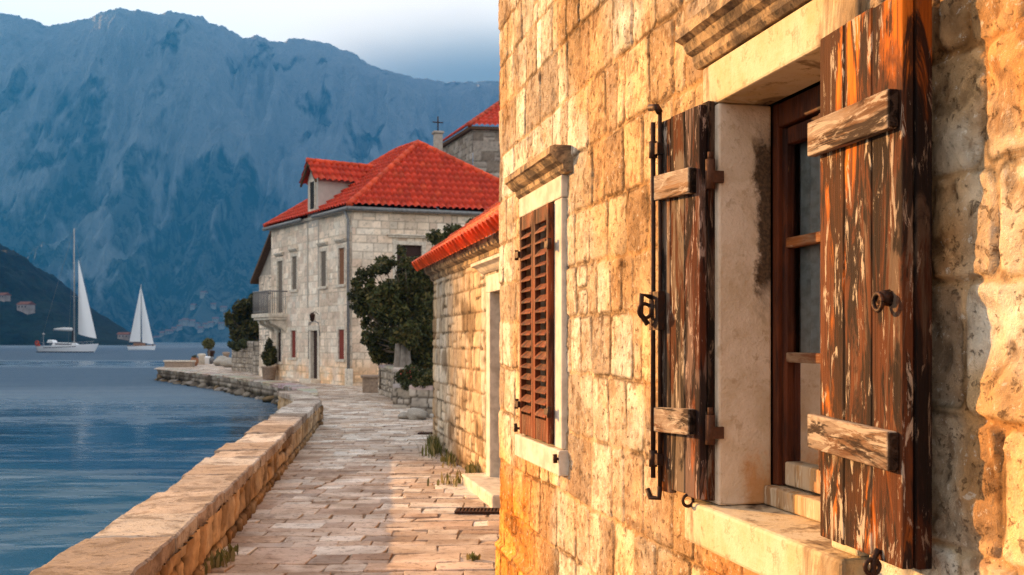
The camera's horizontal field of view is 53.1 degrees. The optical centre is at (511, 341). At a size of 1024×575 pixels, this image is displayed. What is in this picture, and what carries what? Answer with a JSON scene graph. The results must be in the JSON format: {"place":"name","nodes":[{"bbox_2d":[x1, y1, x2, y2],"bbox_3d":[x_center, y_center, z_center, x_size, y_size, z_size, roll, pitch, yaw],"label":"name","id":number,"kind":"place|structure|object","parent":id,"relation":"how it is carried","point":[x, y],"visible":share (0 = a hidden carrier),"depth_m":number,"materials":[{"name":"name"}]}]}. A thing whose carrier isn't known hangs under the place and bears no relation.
{"place":"outdoors","nodes":[
{"label":"outdoors","id":0,"kind":"place"},
{"bbox_2d":[0,244,146,344],"bbox_3d":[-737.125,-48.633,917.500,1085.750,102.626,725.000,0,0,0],"label":"wooded headland","id":1,"kind":"structure","parent":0,"point":[23,279],"depth_m":635.72,"materials":[{"name":"green plant"}]},
{"bbox_2d":[0,293,11,301],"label":"shore house","id":2,"kind":"structure","parent":1,"relation":"on","point":[4,297],"depth_m":607.95,"materials":[{"name":"beige paint"}]},
{"bbox_2d":[16,301,35,313],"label":"shore house","id":3,"kind":"structure","parent":1,"relation":"on","point":[27,307],"depth_m":597.59,"materials":[{"name":"beige paint"}]},
{"bbox_2d":[117,332,130,340],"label":"shore house","id":4,"kind":"structure","parent":1,"relation":"on","point":[124,335],"depth_m":588.08,"materials":[{"name":"beige paint"}]},
{"bbox_2d":[0,342,277,574],"bbox_3d":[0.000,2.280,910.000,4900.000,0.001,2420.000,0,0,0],"label":"water","id":5,"kind":"structure","parent":0,"point":[99,439],"depth_m":24.99,"materials":[{"name":"blue liquid"}]},
{"bbox_2d":[35,228,97,351],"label":"sailing yacht","id":6,"kind":"object","parent":5,"relation":"on","point":[86,328],"visible":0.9,"depth_m":207.13,"materials":[{"name":"fabric"}]},
{"bbox_2d":[127,287,155,349],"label":"sailboat","id":7,"kind":"object","parent":5,"relation":"on","point":[135,332],"visible":0.9,"depth_m":261.68,"materials":[{"name":"white fabric"}]},
{"bbox_2d":[234,388,244,395],"bbox_3d":[-11.270,2.258,43.130,0.921,0.508,0.536,3,6,-37],"label":"shore rock","id":8,"kind":"object","parent":5,"relation":"in","point":[240,392],"visible":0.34,"depth_m":42.85,"materials":[{"name":"stone"}]},
{"bbox_2d":[262,395,274,401],"bbox_3d":[-9.005,2.214,38.197,0.629,0.375,0.315,-6,-11,-7],"label":"shore rock","id":9,"kind":"object","parent":5,"relation":"in","point":[268,399],"visible":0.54,"depth_m":38.08,"materials":[{"name":"brown stone"}]},
{"bbox_2d":[0,7,498,341],"bbox_3d":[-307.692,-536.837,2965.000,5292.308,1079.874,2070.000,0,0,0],"label":"mountain","id":10,"kind":"structure","parent":0,"point":[159,159],"depth_m":2747.97,"materials":[{"name":"stone"}]},
{"bbox_2d":[159,331,164,336],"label":"shore house","id":11,"kind":"structure","parent":10,"relation":"on","point":[161,333],"depth_m":1993.35,"materials":[{"name":"blue paint"}]},
{"bbox_2d":[165,329,173,334],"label":"shore house","id":12,"kind":"structure","parent":10,"relation":"on","point":[169,331],"depth_m":1990.26,"materials":[{"name":"blue paint"}]},
{"bbox_2d":[182,318,189,325],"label":"shore house","id":13,"kind":"structure","parent":10,"relation":"on","point":[184,321],"depth_m":1999.03,"materials":[{"name":"blue paint"}]},
{"bbox_2d":[188,319,194,326],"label":"shore house","id":14,"kind":"structure","parent":10,"relation":"on","point":[191,322],"depth_m":2003.05,"materials":[{"name":"blue paint"}]},
{"bbox_2d":[190,304,197,309],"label":"shore house","id":15,"kind":"structure","parent":10,"relation":"on","point":[193,306],"depth_m":2091.52,"materials":[{"name":"blue paint"}]},
{"bbox_2d":[194,322,200,328],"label":"shore house","id":16,"kind":"structure","parent":10,"relation":"on","point":[197,324],"depth_m":2005.53,"materials":[{"name":"blue paint"}]},
{"bbox_2d":[197,326,203,332],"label":"shore house","id":17,"kind":"structure","parent":10,"relation":"on","point":[200,329],"depth_m":1985.55,"materials":[{"name":"blue paint"}]},
{"bbox_2d":[200,291,207,298],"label":"shore house","id":18,"kind":"structure","parent":10,"relation":"on","point":[202,294],"depth_m":2104.29,"materials":[{"name":"blue paint"}]},
{"bbox_2d":[207,321,214,327],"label":"shore house","id":19,"kind":"structure","parent":10,"relation":"on","point":[210,324],"depth_m":2000.93,"materials":[{"name":"blue paint"}]},
{"bbox_2d":[211,303,216,309],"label":"shore house","id":20,"kind":"structure","parent":10,"relation":"on","point":[213,305],"depth_m":2077.89,"materials":[{"name":"blue paint"}]},
{"bbox_2d":[212,317,219,323],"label":"shore house","id":21,"kind":"structure","parent":10,"relation":"on","point":[216,320],"depth_m":2014.20,"materials":[{"name":"blue paint"}]},
{"bbox_2d":[218,322,224,329],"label":"shore house","id":22,"kind":"structure","parent":10,"relation":"on","point":[221,326],"depth_m":1981.43,"materials":[{"name":"blue paint"}]},
{"bbox_2d":[220,306,227,311],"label":"shore house","id":23,"kind":"structure","parent":10,"relation":"on","point":[222,308],"depth_m":2082.78,"materials":[{"name":"blue paint"}]},
{"bbox_2d":[0,0,499,82],"label":"sky","id":24,"kind":"structure","parent":0,"point":[446,41],"materials":[{"name":"white"}]},
{"bbox_2d":[155,364,499,574],"bbox_3d":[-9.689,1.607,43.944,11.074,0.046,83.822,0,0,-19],"label":"promenade paving","id":25,"kind":"structure","parent":0,"point":[357,419],"depth_m":9.80,"materials":[{"name":"stone"}]},
{"bbox_2d":[29,390,323,574],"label":"sea wall","id":26,"kind":"structure","parent":25,"relation":"on","point":[186,525],"depth_m":7.45,"materials":[{"name":"stone"}]},
{"bbox_2d":[163,360,195,366],"bbox_3d":[-20.451,1.390,63.000,1.900,0.420,0.500,0,0,6],"label":"stone bench","id":27,"kind":"object","parent":25,"relation":"on","point":[179,363],"visible":0.94,"depth_m":62.81,"materials":[{"name":"stone"}]},
{"bbox_2d":[191,355,198,365],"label":"clay pot","id":28,"kind":"object","parent":25,"relation":"on","point":[194,357],"visible":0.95,"depth_m":65.88,"materials":[{"name":"brown ceramic"}]},
{"bbox_2d":[197,353,205,364],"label":"mooring post","id":29,"kind":"object","parent":25,"relation":"on","point":[201,356],"visible":0.98,"depth_m":69.82,"materials":[{"name":"stone"}]},
{"bbox_2d":[205,356,209,363],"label":"mooring post","id":30,"kind":"object","parent":25,"relation":"on","point":[207,359],"visible":0.61,"depth_m":71.32,"materials":[{"name":"white stone"}]},
{"bbox_2d":[202,338,214,363],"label":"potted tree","id":31,"kind":"object","parent":25,"relation":"on","point":[208,343],"visible":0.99,"depth_m":71.80,"materials":[{"name":"green plant"}]},
{"bbox_2d":[207,350,214,356],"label":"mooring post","id":32,"kind":"object","parent":25,"relation":"on","point":[212,352],"visible":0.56,"depth_m":72.82,"materials":[{"name":"black metal"}]},
{"bbox_2d":[200,543,238,574],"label":"weed tuft","id":33,"kind":"object","parent":25,"relation":"on","point":[218,559],"visible":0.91,"depth_m":7.29,"materials":[{"name":"green plant"}]},
{"bbox_2d":[213,356,227,365],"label":"boulder","id":34,"kind":"object","parent":25,"relation":"on","point":[217,361],"visible":0.48,"depth_m":65.70,"materials":[{"name":"grey stone"}]},
{"bbox_2d":[222,352,229,357],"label":"mooring post","id":35,"kind":"object","parent":25,"relation":"on","point":[226,354],"visible":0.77,"depth_m":75.82,"materials":[{"name":"stone"}]},
{"bbox_2d":[220,357,231,367],"bbox_3d":[-17.101,1.319,61.987,1.156,0.666,0.803,0,0,-16],"label":"boulder","id":36,"kind":"object","parent":25,"relation":"on","point":[226,362],"visible":0.7,"depth_m":61.70,"materials":[{"name":"grey stone"}]},
{"bbox_2d":[157,368,317,410],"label":"quay wall","id":37,"kind":"structure","parent":25,"relation":"on","point":[259,388],"depth_m":44.70,"materials":[{"name":"stone"}]},
{"bbox_2d":[224,293,258,341],"bbox_3d":[-14.131,-0.504,54.924,2.758,4.322,2.829,0,0,0],"label":"round bush tree","id":38,"kind":"object","parent":25,"relation":"on","point":[240,322],"visible":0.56,"depth_m":54.40,"materials":[{"name":"green plant"}]},
{"bbox_2d":[232,341,258,372],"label":"garden wall","id":39,"kind":"structure","parent":25,"relation":"on","point":[242,359],"depth_m":53.53,"materials":[{"name":"stone"}]},
{"bbox_2d":[227,337,248,351],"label":"ivy","id":40,"kind":"object","parent":39,"relation":"attached to","point":[236,346],"visible":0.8,"depth_m":53.22,"materials":[{"name":"green plant"}]},
{"bbox_2d":[252,350,258,374],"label":"garden wall","id":41,"kind":"structure","parent":25,"relation":"on","point":[255,362],"depth_m":49.67,"materials":[{"name":"stone"}]},
{"bbox_2d":[250,231,270,375],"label":"stone cottage","id":42,"kind":"structure","parent":25,"relation":"on","point":[261,276],"depth_m":45.94,"materials":[{"name":"stone"}]},
{"bbox_2d":[260,337,276,379],"bbox_3d":[-10.041,0.711,42.350,0.719,1.778,0.663,0,0,0],"label":"potted shrub","id":43,"kind":"object","parent":25,"relation":"on","point":[268,355],"visible":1,"depth_m":42.22,"materials":[{"name":"green plant"}]},
{"bbox_2d":[361,375,378,392],"bbox_3d":[-4.420,1.330,31.900,0.580,0.540,0.580,0,0,-9],"label":"stone planter","id":44,"kind":"object","parent":25,"relation":"on","point":[369,383],"visible":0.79,"depth_m":31.66,"materials":[{"name":"stone"}]},
{"bbox_2d":[252,140,498,385],"bbox_3d":[-4.396,-3.120,40.946,8.804,9.640,10.694,0,0,-34],"label":"stone villa","id":45,"kind":"object","parent":25,"relation":"on","point":[337,227],"visible":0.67,"depth_m":38.67,"materials":[{"name":"stone"}]},
{"bbox_2d":[273,252,283,312],"bbox_3d":[-9.567,-2.415,42.299,0.280,2.470,0.860,0,0,-34],"label":"window","id":46,"kind":"structure","parent":45,"relation":"in","point":[280,264],"depth_m":42.36,"materials":[{"name":"stone"}]},
{"bbox_2d":[275,329,282,363],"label":"window","id":47,"kind":"structure","parent":45,"relation":"in","point":[278,334],"depth_m":42.46,"materials":[{"name":"stone"}]},
{"bbox_2d":[288,328,296,359],"bbox_3d":[-8.727,0.110,41.092,0.220,1.300,0.780,0,0,-34],"label":"window","id":48,"kind":"structure","parent":45,"relation":"in","point":[293,333],"depth_m":41.18,"materials":[{"name":"stone"}]},
{"bbox_2d":[288,247,297,291],"bbox_3d":[-8.702,-2.845,41.001,0.280,1.770,0.820,0,0,-34],"label":"window","id":49,"kind":"structure","parent":45,"relation":"in","point":[294,257],"depth_m":41.02,"materials":[{"name":"stone"}]},
{"bbox_2d":[314,331,316,378],"bbox_3d":[-7.468,0.530,39.384,0.060,1.860,0.640,0,0,-34],"label":"door","id":50,"kind":"structure","parent":45,"relation":"in","point":[315,332],"depth_m":39.50,"materials":[{"name":"grey wood"}]},
{"bbox_2d":[316,241,327,288],"bbox_3d":[-7.093,-2.845,38.587,0.280,1.770,0.820,0,0,-34],"label":"window","id":51,"kind":"structure","parent":45,"relation":"in","point":[323,265],"depth_m":38.66,"materials":[{"name":"stone"}]},
{"bbox_2d":[334,238,345,287],"bbox_3d":[-6.187,-2.845,37.234,0.280,1.770,0.820,0,0,-34],"label":"window","id":52,"kind":"structure","parent":45,"relation":"in","point":[341,249],"depth_m":37.26,"materials":[{"name":"stone"}]},
{"bbox_2d":[335,326,345,361],"bbox_3d":[-6.174,0.110,37.266,0.220,1.300,0.800,0,0,-34],"label":"window","id":53,"kind":"structure","parent":45,"relation":"in","point":[341,334],"depth_m":37.32,"materials":[{"name":"stone"}]},
{"bbox_2d":[387,234,425,279],"bbox_3d":[-3.713,-2.860,37.177,1.679,2.000,0.310,0,0,-19],"label":"window","id":54,"kind":"structure","parent":45,"relation":"in","point":[413,248],"depth_m":37.17,"materials":[{"name":"stone"}]},
{"bbox_2d":[378,364,405,397],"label":"garden wall","id":55,"kind":"structure","parent":25,"relation":"on","point":[387,373],"depth_m":29.31,"materials":[{"name":"stone"}]},
{"bbox_2d":[371,341,394,388],"bbox_3d":[-3.747,0.594,30.599,1.044,1.661,0.688,0,0,-19],"label":"hedge shrub","id":56,"kind":"object","parent":55,"relation":"on","point":[387,360],"visible":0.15,"depth_m":30.51,"materials":[{"name":"green plant"}]},
{"bbox_2d":[347,229,443,370],"bbox_3d":[-3.128,-0.757,28.749,3.209,4.822,2.701,0,0,40],"label":"evergreen tree","id":57,"kind":"object","parent":25,"relation":"on","point":[402,306],"visible":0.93,"depth_m":28.12,"materials":[{"name":"green plant"}]},
{"bbox_2d":[391,343,410,400],"bbox_3d":[-2.937,0.753,27.603,0.651,1.715,0.622,0,0,0],"label":"old tree trunk","id":58,"kind":"object","parent":25,"relation":"on","point":[402,356],"visible":0.25,"depth_m":27.44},
{"bbox_2d":[392,384,411,407],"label":"planter wall","id":59,"kind":"structure","parent":25,"relation":"on","point":[401,397],"depth_m":24.51,"materials":[{"name":"stone"}]},
{"bbox_2d":[393,364,431,390],"bbox_3d":[-2.346,0.982,24.568,1.097,0.900,0.706,0,0,21],"label":"flowering shrub","id":60,"kind":"object","parent":59,"relation":"in","point":[404,377],"visible":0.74,"depth_m":24.55,"materials":[{"name":"green plant"}]},
{"bbox_2d":[397,412,408,418],"bbox_3d":[-2.207,1.539,21.004,0.283,0.189,0.224,0,0,-25],"label":"boulder","id":61,"kind":"object","parent":25,"relation":"on","point":[401,415],"visible":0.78,"depth_m":20.92,"materials":[{"name":"grey stone"}]},
{"bbox_2d":[406,408,428,419],"bbox_3d":[-1.931,1.509,20.902,0.472,0.306,0.386,0,0,0],"label":"boulder","id":62,"kind":"object","parent":25,"relation":"on","point":[416,414],"visible":0.92,"depth_m":20.77,"materials":[{"name":"grey stone"}]},
{"bbox_2d":[409,385,433,417],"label":"planter wall","id":63,"kind":"structure","parent":25,"relation":"on","point":[421,397],"depth_m":21.41,"materials":[{"name":"stone"}]},
{"bbox_2d":[411,370,433,387],"bbox_3d":[-1.790,0.961,21.420,0.697,0.743,0.440,0,0,11],"label":"hedge shrub","id":64,"kind":"object","parent":63,"relation":"in","point":[426,380],"visible":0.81,"depth_m":21.35,"materials":[{"name":"green plant"}]},
{"bbox_2d":[417,432,432,433],"bbox_3d":[-1.450,1.593,17.700,0.340,0.026,0.220,0,0,3],"label":"drain grate","id":65,"kind":"object","parent":25,"relation":"on","point":[425,433],"visible":0.72,"depth_m":17.60,"materials":[{"name":"black metal"}]},
{"bbox_2d":[415,431,442,458],"bbox_3d":[-1.101,1.473,14.842,0.499,0.273,1.840,0,0,0],"label":"weed tuft","id":66,"kind":"object","parent":25,"relation":"on","point":[434,446],"visible":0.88,"depth_m":14.47,"materials":[{"name":"green plant"}]},
{"bbox_2d":[440,448,460,467],"bbox_3d":[-0.772,1.533,13.632,0.362,0.154,1.491,0,0,0],"label":"weed tuft","id":67,"kind":"object","parent":25,"relation":"on","point":[449,458],"visible":0.82,"depth_m":13.36,"materials":[{"name":"green plant"}]},
{"bbox_2d":[427,471,483,486],"bbox_3d":[-0.535,1.533,11.396,0.668,0.153,0.525,0,0,28],"label":"weed tuft","id":68,"kind":"object","parent":25,"relation":"on","point":[457,479],"visible":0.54,"depth_m":11.40,"materials":[{"name":"green plant"}]},
{"bbox_2d":[411,201,500,507],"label":"stone outbuilding","id":69,"kind":"structure","parent":25,"relation":"on","point":[465,343],"depth_m":12.38,"materials":[{"name":"stone"}]},
{"bbox_2d":[435,217,485,261],"bbox_3d":[-1.741,-0.996,29.893,2.110,5.299,1.296,0,0,-11],"label":"slender tree","id":70,"kind":"object","parent":25,"relation":"on","point":[451,229],"visible":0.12,"depth_m":29.80,"materials":[{"name":"green plant"}]},
{"bbox_2d":[457,460,481,477],"bbox_3d":[-0.403,1.503,11.940,0.505,0.213,0.740,0,0,0],"label":"weed tuft","id":71,"kind":"object","parent":25,"relation":"on","point":[472,468],"visible":0.48,"depth_m":11.82,"materials":[{"name":"green plant"}]},
{"bbox_2d":[438,101,500,209],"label":"building","id":72,"kind":"structure","parent":25,"relation":"on","point":[479,146],"depth_m":50.14,"materials":[{"name":"stone"}]},
{"bbox_2d":[432,116,443,150],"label":"belfry pillar","id":73,"kind":"structure","parent":72,"relation":"on","point":[437,134],"depth_m":50.83,"materials":[{"name":"stone"}]},
{"bbox_2d":[466,551,480,560],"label":"weed tuft","id":74,"kind":"object","parent":25,"relation":"on","point":[472,556],"visible":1,"depth_m":7.49,"materials":[{"name":"green plant"}]},
{"bbox_2d":[454,507,499,513],"bbox_3d":[-0.300,1.593,9.600,0.460,0.026,0.220,0,0,3],"label":"drain grate","id":75,"kind":"object","parent":25,"relation":"on","point":[476,510],"visible":0.81,"depth_m":9.50,"materials":[{"name":"black metal"}]},
{"bbox_2d":[495,0,1023,574],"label":"stone house","id":76,"kind":"structure","parent":25,"relation":"on","point":[761,274],"depth_m":3.46,"materials":[{"name":"stone"}]},
{"bbox_2d":[764,85,819,521],"bbox_3d":[0.988,-0.125,3.166,0.098,1.365,0.714,0,0,-13],"label":"window","id":77,"kind":"structure","parent":76,"relation":"in","point":[796,375],"depth_m":3.45,"materials":[{"name":"brown wood"}]}
]}

